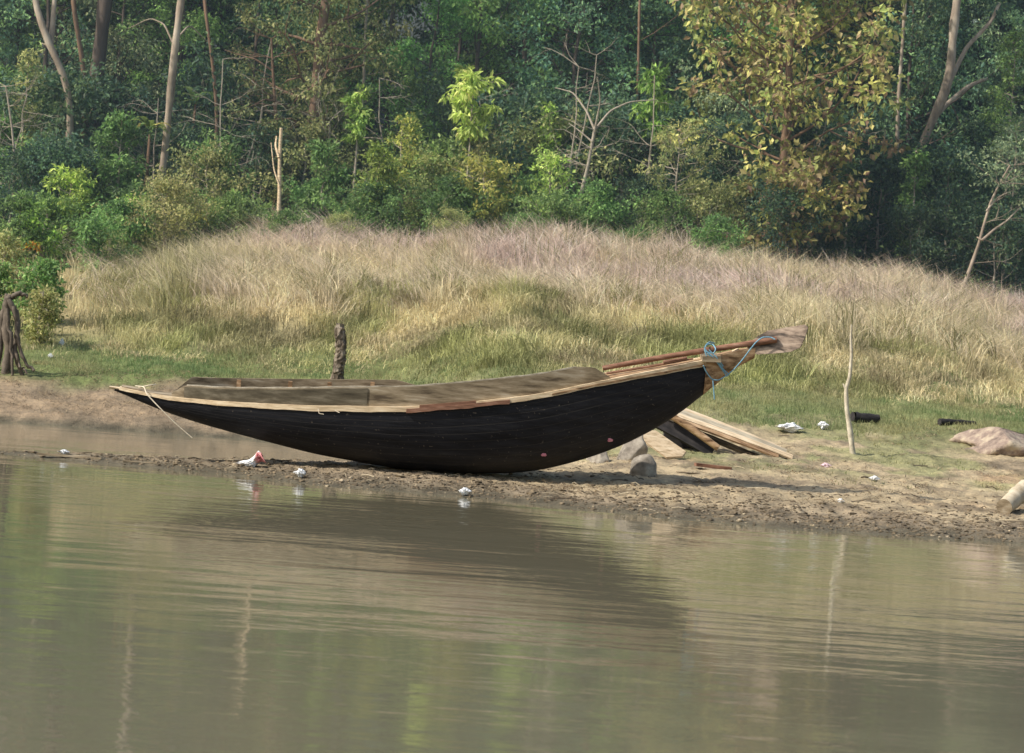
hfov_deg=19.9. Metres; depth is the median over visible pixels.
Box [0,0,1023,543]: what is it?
ground
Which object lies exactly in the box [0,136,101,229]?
understory bush
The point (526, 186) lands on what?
understory bush
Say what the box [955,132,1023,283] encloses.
pale sapling
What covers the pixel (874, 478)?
plastic bag
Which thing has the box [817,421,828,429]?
plastic bag
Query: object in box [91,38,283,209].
understory bush
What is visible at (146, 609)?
water
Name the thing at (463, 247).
dry reed grass
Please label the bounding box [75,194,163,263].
understory bush
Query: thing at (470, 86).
leafy sapling
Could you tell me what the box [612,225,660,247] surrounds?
understory bush
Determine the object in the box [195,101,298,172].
dead sapling
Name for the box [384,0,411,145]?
slim tree
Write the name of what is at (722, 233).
bare shrub
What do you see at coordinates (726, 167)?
understory bush
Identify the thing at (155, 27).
forest tree
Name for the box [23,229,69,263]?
understory bush
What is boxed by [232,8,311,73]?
forest tree
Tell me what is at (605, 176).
understory bush
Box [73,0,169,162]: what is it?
forest tree
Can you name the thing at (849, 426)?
mooring pole
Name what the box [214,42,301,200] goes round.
dead sapling
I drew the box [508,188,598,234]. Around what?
understory bush
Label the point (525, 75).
forest tree
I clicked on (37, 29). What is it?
forest tree
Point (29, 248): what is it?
flowering plant
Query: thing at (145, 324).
meadow grass
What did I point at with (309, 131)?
understory bush
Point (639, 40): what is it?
slim tree
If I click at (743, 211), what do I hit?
understory bush
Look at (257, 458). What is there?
plastic bag
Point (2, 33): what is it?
forest tree
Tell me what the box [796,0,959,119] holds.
forest tree
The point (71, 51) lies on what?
forest tree
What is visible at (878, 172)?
understory bush
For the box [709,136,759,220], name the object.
dead sapling
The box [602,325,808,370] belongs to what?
paddle
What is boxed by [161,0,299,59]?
forest tree
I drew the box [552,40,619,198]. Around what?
dead sapling
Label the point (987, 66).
forest tree
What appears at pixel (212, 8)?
forest tree
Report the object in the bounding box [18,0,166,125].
forest tree
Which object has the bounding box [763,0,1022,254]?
forest tree
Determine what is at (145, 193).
bush
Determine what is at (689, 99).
forest tree
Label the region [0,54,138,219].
understory bush
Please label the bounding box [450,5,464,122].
slim tree
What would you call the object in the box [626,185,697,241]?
understory bush
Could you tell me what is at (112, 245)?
understory bush
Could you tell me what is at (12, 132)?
edge sapling
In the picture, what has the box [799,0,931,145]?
forest tree
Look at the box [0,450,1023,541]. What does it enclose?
mud clods
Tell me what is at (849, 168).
bush
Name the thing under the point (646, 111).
leafy sapling
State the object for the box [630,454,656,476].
rock
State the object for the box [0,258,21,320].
bush
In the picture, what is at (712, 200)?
understory bush
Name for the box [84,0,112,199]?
dark tree
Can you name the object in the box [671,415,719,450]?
brown pole
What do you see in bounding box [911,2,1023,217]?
forest tree
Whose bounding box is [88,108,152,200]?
bush
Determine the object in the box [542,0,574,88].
slim tree
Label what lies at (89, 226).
bush
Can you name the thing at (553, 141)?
leafy sapling
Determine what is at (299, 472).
plastic bag
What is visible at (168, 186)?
understory bush
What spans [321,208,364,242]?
understory bush
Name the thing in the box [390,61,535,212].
understory bush
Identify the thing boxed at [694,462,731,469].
plank
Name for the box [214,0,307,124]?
forest tree
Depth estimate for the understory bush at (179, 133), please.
80.14 m
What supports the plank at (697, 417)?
on the plank at (742, 438)
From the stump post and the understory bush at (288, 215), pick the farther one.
the understory bush at (288, 215)
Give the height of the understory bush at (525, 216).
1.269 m
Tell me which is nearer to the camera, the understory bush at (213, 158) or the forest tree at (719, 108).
the understory bush at (213, 158)
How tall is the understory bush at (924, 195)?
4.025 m
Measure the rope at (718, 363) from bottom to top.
0.960 m
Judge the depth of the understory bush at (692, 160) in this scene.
82.77 m
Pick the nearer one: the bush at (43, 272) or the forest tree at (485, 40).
the bush at (43, 272)
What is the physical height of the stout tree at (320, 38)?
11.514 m
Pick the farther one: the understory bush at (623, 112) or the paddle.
the understory bush at (623, 112)
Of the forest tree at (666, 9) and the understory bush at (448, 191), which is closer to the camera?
the understory bush at (448, 191)
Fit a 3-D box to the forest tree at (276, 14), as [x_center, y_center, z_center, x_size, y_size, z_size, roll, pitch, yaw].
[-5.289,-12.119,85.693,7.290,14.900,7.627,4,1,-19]
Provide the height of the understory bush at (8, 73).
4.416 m
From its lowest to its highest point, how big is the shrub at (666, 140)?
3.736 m
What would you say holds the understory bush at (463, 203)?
on the ground at (960, 484)
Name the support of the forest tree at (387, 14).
on the ground at (960, 484)
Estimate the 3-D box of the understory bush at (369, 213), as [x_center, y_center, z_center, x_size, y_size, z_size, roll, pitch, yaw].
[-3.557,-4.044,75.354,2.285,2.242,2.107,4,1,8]
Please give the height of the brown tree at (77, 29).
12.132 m
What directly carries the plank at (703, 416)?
on the plank at (697, 417)
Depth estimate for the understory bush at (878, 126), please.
82.27 m
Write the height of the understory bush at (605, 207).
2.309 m
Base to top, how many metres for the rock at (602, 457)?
0.256 m
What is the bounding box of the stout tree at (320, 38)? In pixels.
[215,0,421,195]
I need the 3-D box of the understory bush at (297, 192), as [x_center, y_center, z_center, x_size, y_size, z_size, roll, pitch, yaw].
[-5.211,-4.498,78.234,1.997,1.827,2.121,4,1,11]
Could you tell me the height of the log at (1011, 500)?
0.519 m
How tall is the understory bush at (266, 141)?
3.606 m
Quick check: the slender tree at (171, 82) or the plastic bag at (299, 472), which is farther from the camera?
the slender tree at (171, 82)
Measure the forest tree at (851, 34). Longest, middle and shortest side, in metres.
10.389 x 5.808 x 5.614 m
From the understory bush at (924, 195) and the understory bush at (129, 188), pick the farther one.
the understory bush at (924, 195)
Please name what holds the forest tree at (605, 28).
on the ground at (960, 484)
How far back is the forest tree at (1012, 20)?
84.75 m
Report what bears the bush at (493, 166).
on the ground at (960, 484)
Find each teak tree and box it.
[651,0,922,261]
[716,107,875,271]
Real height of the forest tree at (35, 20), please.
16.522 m
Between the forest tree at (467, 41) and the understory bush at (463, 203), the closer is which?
the understory bush at (463, 203)
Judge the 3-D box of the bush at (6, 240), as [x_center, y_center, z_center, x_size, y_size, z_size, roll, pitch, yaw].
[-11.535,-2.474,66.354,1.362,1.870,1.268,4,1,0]
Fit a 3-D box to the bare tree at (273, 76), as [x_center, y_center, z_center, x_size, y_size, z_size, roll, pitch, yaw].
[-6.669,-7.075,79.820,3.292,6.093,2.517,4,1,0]
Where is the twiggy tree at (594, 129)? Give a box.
[536,77,656,216]
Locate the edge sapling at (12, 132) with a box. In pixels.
[0,62,58,222]
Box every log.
[850,412,879,423]
[937,418,975,424]
[996,479,1023,513]
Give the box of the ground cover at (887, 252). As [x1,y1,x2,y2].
[0,168,1023,299]
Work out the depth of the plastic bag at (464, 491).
39.83 m
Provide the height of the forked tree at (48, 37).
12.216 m
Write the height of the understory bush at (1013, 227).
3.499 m
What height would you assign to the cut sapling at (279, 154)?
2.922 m
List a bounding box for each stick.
[37,452,101,458]
[123,460,157,463]
[606,356,692,373]
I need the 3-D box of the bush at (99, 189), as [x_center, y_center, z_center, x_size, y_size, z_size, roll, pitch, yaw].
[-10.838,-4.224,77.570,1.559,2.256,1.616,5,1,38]
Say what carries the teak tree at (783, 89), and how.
on the ground at (960, 484)
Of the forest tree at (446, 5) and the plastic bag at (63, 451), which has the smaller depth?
the plastic bag at (63, 451)
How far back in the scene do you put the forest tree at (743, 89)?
89.75 m
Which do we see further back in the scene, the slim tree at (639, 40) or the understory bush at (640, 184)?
the slim tree at (639, 40)
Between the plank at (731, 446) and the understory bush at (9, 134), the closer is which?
the plank at (731, 446)
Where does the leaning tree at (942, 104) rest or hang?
on the ground at (960, 484)
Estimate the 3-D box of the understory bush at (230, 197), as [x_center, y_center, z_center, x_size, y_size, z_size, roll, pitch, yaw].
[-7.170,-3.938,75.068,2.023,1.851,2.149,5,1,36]
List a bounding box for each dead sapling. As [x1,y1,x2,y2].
[0,89,68,218]
[83,90,154,185]
[117,94,199,188]
[177,47,267,169]
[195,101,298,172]
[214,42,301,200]
[328,69,418,172]
[453,56,518,161]
[529,20,610,191]
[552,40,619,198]
[597,75,716,218]
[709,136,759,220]
[776,107,860,178]
[795,43,852,259]
[818,112,901,261]
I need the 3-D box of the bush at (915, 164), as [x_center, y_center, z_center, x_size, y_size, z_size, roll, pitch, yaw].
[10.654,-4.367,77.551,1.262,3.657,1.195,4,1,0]
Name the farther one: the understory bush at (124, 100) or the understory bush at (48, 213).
the understory bush at (124, 100)
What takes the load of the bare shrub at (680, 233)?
on the ground at (960, 484)
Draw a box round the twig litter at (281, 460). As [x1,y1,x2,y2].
[77,422,1023,527]
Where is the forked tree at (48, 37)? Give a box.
[28,0,73,194]
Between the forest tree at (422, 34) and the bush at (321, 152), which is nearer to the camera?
the bush at (321, 152)
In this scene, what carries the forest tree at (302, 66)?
on the ground at (960, 484)
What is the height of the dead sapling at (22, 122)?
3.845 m
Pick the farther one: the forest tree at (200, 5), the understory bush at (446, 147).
the forest tree at (200, 5)
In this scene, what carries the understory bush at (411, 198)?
on the ground at (960, 484)
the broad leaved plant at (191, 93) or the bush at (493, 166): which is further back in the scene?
the broad leaved plant at (191, 93)
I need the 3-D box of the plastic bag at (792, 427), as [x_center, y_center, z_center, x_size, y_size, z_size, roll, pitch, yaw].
[4.886,0.893,51.233,0.542,0.186,0.346,4,1,0]
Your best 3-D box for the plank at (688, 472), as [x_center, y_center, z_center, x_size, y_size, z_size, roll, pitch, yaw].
[2.846,1.474,44.244,0.700,0.020,0.209,4,1,-11]
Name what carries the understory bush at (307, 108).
on the ground at (960, 484)
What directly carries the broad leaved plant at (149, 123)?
on the ground at (960, 484)
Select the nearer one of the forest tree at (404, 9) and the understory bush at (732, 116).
the understory bush at (732, 116)
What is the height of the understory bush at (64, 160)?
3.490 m
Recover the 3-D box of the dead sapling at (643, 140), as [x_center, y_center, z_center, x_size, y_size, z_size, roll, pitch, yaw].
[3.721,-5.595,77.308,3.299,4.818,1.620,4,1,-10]
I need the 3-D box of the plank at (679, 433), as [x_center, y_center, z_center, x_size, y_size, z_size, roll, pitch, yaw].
[2.830,0.979,47.803,1.063,0.226,0.072,29,-26,5]
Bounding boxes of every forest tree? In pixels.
[0,0,36,39]
[0,0,91,120]
[0,0,159,120]
[0,0,159,127]
[0,6,36,69]
[16,6,127,62]
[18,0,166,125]
[47,0,187,184]
[58,0,180,177]
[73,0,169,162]
[109,0,280,159]
[116,0,238,176]
[134,0,270,176]
[138,8,208,83]
[157,0,276,119]
[157,0,313,146]
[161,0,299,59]
[201,0,445,184]
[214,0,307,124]
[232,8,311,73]
[245,0,385,194]
[247,0,428,117]
[255,0,392,160]
[290,0,385,179]
[333,0,489,216]
[366,0,431,139]
[376,0,608,156]
[385,0,560,196]
[401,0,636,122]
[411,0,503,167]
[414,0,548,156]
[430,0,728,159]
[438,0,586,164]
[479,0,664,192]
[482,0,612,104]
[491,0,681,179]
[495,0,750,222]
[563,0,617,94]
[563,1,665,95]
[569,0,675,144]
[587,0,737,217]
[623,0,878,117]
[634,19,781,171]
[642,0,764,224]
[665,0,860,118]
[666,0,796,223]
[720,0,902,127]
[725,0,915,213]
[745,1,941,124]
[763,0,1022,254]
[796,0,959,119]
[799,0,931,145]
[828,0,990,236]
[864,0,1023,231]
[887,0,1023,204]
[897,0,1023,217]
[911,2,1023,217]
[934,7,1023,254]
[957,0,1023,122]
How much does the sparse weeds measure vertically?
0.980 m
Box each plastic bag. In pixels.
[57,449,69,453]
[233,451,265,466]
[293,468,305,476]
[458,487,471,495]
[775,422,804,432]
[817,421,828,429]
[821,463,830,467]
[869,475,879,480]
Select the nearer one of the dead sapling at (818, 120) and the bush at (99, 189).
the bush at (99, 189)
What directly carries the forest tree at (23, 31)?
on the ground at (960, 484)
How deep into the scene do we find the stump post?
57.52 m
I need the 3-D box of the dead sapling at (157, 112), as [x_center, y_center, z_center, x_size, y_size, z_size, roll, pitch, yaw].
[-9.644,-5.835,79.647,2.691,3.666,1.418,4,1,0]
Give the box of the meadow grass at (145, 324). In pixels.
[0,234,1023,417]
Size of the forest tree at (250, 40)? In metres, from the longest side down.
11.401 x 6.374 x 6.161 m
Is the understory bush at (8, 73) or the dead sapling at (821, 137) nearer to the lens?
the dead sapling at (821, 137)
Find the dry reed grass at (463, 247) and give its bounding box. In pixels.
[0,196,1023,370]
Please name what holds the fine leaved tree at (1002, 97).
on the ground at (960, 484)
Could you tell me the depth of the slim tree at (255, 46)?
83.76 m
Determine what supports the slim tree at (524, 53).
on the ground at (960, 484)
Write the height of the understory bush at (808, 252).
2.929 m
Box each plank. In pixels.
[656,420,713,452]
[670,419,778,456]
[670,420,757,454]
[676,471,720,474]
[677,413,792,458]
[680,410,786,451]
[684,408,780,446]
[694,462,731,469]
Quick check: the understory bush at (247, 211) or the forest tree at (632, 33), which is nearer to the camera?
the understory bush at (247, 211)
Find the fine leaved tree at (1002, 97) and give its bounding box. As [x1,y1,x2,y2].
[978,26,1023,276]
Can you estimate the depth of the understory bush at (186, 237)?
74.20 m
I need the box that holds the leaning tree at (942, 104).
[900,0,1016,267]
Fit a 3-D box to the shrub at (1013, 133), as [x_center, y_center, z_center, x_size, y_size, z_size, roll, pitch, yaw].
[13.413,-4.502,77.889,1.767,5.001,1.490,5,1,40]
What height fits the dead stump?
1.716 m
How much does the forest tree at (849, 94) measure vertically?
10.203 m
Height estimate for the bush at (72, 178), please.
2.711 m
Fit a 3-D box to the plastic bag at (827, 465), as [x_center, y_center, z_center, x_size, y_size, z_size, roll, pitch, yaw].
[5.065,1.437,47.003,0.211,0.096,0.133,4,1,0]
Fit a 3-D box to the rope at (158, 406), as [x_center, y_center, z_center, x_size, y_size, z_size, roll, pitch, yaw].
[-5.034,0.488,41.972,0.907,0.736,0.310,5,1,28]
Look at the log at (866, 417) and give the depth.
53.14 m
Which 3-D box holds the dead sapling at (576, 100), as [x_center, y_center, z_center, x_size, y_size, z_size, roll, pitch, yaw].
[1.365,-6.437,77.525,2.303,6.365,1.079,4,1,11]
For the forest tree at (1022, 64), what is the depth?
86.95 m
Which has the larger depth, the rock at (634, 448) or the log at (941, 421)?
the log at (941, 421)
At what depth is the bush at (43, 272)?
63.43 m
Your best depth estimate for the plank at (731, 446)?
47.96 m
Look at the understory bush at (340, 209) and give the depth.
75.77 m
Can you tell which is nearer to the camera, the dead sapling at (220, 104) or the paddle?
the paddle
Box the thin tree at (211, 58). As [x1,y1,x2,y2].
[203,0,218,169]
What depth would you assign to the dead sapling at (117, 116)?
79.77 m
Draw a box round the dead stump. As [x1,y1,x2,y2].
[0,290,34,375]
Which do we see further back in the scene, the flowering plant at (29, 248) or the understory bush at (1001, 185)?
the understory bush at (1001, 185)
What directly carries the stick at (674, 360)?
on the wooden boat
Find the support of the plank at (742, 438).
on the ground at (960, 484)
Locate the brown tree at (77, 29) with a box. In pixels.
[71,0,86,142]
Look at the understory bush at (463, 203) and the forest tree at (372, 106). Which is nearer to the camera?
the understory bush at (463, 203)
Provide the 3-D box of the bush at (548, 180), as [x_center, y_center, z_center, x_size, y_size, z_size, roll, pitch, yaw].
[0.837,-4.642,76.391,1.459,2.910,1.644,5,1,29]
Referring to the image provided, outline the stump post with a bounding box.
[330,323,346,378]
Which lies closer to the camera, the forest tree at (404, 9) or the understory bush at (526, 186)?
the understory bush at (526, 186)
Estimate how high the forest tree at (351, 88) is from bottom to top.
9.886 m
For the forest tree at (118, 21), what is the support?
on the ground at (960, 484)
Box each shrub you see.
[8,48,48,215]
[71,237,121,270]
[276,40,373,199]
[384,111,427,233]
[449,126,510,183]
[610,199,688,229]
[632,116,733,239]
[647,202,741,244]
[699,207,749,253]
[983,115,1023,295]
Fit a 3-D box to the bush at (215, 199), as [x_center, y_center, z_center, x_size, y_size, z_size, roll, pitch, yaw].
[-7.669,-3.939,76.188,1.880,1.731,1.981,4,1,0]
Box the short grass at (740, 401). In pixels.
[1,310,1023,438]
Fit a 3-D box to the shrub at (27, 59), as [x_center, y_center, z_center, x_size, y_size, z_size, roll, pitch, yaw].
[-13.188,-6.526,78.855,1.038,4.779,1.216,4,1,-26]
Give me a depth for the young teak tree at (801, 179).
75.40 m
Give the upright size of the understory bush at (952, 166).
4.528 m
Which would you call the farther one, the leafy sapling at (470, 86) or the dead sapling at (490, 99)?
the dead sapling at (490, 99)
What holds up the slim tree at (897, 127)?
on the ground at (960, 484)
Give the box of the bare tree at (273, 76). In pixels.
[211,5,322,215]
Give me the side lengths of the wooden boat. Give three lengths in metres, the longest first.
9.279 x 2.143 x 1.563 m
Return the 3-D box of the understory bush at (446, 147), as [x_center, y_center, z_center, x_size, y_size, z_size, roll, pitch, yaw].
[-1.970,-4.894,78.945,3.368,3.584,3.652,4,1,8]
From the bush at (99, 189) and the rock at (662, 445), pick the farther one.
the bush at (99, 189)
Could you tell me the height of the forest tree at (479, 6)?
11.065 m
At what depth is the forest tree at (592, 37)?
87.16 m
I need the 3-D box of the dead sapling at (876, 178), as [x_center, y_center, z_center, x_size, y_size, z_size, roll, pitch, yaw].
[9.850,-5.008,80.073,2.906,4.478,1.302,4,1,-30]
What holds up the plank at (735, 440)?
on the ground at (960, 484)
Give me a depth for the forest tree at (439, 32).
89.22 m
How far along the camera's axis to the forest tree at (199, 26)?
84.33 m
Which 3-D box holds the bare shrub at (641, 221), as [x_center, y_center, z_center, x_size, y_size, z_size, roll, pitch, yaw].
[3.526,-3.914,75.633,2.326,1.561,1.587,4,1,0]
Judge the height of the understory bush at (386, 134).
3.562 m
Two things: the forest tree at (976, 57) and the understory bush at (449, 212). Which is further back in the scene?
the forest tree at (976, 57)
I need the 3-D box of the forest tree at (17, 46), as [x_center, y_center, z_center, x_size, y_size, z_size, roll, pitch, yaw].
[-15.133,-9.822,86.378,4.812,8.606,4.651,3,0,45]
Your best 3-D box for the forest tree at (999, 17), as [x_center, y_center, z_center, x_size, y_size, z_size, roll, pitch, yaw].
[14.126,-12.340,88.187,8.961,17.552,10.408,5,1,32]
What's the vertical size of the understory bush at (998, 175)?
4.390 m
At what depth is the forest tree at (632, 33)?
89.58 m
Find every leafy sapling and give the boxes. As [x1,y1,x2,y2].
[337,83,377,196]
[438,64,506,186]
[536,100,562,158]
[628,60,675,178]
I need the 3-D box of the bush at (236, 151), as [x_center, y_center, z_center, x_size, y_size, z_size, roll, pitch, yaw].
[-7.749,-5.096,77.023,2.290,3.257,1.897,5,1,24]
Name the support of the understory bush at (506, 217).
on the ground at (960, 484)
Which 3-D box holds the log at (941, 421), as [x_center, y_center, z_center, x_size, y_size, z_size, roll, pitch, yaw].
[8.204,0.851,53.647,0.836,0.131,0.129,4,1,-29]
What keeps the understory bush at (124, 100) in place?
on the ground at (960, 484)
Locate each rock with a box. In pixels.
[586,452,609,462]
[616,435,647,460]
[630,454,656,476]
[643,430,685,458]
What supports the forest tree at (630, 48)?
on the ground at (960, 484)
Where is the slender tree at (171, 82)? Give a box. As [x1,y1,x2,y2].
[114,0,226,219]
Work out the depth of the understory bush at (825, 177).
82.38 m
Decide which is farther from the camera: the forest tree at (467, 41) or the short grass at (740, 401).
the forest tree at (467, 41)
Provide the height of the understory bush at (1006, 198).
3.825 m
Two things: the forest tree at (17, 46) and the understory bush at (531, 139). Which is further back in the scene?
the forest tree at (17, 46)
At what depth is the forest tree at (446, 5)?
83.63 m
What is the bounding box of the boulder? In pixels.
[949,427,1023,455]
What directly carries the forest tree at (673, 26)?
on the ground at (960, 484)
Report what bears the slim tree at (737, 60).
on the ground at (960, 484)
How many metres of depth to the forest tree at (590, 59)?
85.41 m
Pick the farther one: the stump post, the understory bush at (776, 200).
the understory bush at (776, 200)
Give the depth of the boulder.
50.83 m
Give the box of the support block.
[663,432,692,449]
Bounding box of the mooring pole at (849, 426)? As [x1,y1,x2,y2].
[843,325,855,453]
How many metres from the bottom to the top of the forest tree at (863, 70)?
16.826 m
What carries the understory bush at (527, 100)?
on the ground at (960, 484)
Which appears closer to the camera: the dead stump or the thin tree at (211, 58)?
the dead stump
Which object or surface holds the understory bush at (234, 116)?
on the ground at (960, 484)
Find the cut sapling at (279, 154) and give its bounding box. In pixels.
[271,128,282,210]
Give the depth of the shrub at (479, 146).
77.71 m
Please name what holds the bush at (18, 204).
on the ground at (960, 484)
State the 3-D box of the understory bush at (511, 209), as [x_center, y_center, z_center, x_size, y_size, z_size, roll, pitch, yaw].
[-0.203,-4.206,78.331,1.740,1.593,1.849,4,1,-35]
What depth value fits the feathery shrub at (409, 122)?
76.88 m
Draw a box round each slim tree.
[237,1,270,158]
[351,0,414,187]
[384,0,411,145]
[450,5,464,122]
[499,2,527,95]
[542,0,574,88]
[609,0,680,223]
[732,1,741,112]
[875,3,906,261]
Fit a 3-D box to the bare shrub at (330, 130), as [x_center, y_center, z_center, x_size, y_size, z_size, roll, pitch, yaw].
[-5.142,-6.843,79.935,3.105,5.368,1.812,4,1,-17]
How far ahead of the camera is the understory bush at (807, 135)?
79.38 m
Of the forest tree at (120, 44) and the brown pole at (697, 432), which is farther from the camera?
the forest tree at (120, 44)
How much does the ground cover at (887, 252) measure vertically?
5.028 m
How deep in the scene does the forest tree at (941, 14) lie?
83.35 m
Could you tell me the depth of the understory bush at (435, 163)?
78.06 m
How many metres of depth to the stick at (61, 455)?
41.83 m
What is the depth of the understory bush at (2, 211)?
74.98 m
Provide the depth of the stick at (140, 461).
41.59 m
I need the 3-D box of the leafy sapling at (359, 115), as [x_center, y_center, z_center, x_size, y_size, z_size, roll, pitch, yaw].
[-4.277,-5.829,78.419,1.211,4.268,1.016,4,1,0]
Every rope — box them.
[135,384,192,437]
[703,336,774,398]
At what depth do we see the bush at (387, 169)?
75.57 m
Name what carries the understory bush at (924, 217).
on the ground at (960, 484)
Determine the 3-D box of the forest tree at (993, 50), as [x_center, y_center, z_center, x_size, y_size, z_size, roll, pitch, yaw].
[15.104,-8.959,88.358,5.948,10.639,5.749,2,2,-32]
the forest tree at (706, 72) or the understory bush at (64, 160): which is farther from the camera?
the forest tree at (706, 72)
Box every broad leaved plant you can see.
[133,116,173,186]
[179,86,213,191]
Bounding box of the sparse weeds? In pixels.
[687,416,1006,494]
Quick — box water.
[0,421,1023,752]
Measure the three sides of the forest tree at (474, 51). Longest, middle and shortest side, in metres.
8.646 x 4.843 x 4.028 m
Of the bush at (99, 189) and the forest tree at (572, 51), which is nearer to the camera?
the bush at (99, 189)
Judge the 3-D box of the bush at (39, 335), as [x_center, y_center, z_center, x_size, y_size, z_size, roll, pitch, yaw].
[-9.810,-1.190,60.959,1.067,1.548,1.163,4,1,0]
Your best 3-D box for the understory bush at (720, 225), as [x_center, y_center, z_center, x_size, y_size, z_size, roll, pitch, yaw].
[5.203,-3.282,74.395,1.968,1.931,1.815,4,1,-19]
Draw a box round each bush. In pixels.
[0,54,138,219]
[0,61,63,183]
[0,111,61,221]
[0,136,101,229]
[0,189,46,266]
[0,200,11,231]
[0,227,31,300]
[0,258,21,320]
[1,189,83,245]
[2,127,104,243]
[4,254,69,321]
[15,199,72,266]
[19,283,68,346]
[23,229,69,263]
[35,101,149,184]
[39,163,107,258]
[42,61,163,192]
[66,208,141,272]
[74,176,125,232]
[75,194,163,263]
[84,226,143,263]
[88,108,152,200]
[90,178,191,243]
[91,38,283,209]
[92,163,222,258]
[112,192,162,254]
[125,115,238,224]
[147,134,254,236]
[168,230,205,252]
[171,86,299,213]
[179,125,257,238]
[190,188,274,244]
[192,195,227,243]
[195,109,317,222]
[207,197,279,243]
[239,76,372,205]
[241,106,365,216]
[257,207,314,238]
[282,174,352,225]
[296,138,359,228]
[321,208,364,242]
[324,196,382,230]
[329,162,418,224]
[330,177,416,237]
[347,124,429,220]
[348,140,402,235]
[386,130,505,235]
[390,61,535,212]
[394,141,474,236]
[397,171,496,236]
[423,202,472,236]
[432,178,519,234]
[441,123,530,190]
[444,150,527,228]
[451,69,616,213]
[479,149,597,230]
[484,96,630,217]
[491,191,528,227]
[495,212,550,232]
[505,212,544,239]
[506,111,636,215]
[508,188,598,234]
[519,143,577,215]
[556,80,720,230]
[558,176,650,238]
[603,167,694,238]
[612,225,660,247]
[617,117,725,230]
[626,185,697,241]
[660,167,745,248]
[675,211,751,257]
[677,100,834,246]
[687,106,828,261]
[693,168,772,253]
[704,98,857,265]
[733,176,833,269]
[738,133,860,251]
[761,177,866,265]
[801,101,965,259]
[812,131,941,272]
[821,157,872,262]
[850,138,954,259]
[865,129,1021,281]
[878,194,967,288]
[891,145,935,264]
[925,191,1023,302]
[927,102,1023,264]
[941,148,1022,256]
[944,173,1023,293]
[970,147,1023,274]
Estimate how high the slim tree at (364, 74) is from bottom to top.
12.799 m
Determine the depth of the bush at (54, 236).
71.28 m
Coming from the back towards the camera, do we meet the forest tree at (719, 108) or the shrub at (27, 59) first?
the forest tree at (719, 108)
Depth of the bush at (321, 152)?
76.77 m
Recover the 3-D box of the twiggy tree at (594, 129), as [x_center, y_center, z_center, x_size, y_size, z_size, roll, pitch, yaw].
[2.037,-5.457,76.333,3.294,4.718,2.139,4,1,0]
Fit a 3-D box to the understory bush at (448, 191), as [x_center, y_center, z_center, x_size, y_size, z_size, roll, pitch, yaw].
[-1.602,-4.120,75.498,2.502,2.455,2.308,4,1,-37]
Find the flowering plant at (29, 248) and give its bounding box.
[15,241,42,265]
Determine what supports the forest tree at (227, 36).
on the ground at (960, 484)
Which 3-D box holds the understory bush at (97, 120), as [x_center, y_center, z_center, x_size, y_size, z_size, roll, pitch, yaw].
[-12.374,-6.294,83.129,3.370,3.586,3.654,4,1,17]
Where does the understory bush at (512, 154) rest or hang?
on the ground at (960, 484)
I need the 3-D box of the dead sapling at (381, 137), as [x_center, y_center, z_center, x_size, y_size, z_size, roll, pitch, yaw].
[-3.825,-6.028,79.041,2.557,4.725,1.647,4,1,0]
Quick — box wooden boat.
[109,348,755,473]
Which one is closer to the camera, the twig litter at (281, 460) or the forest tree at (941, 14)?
the twig litter at (281, 460)
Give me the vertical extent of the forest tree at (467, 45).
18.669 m

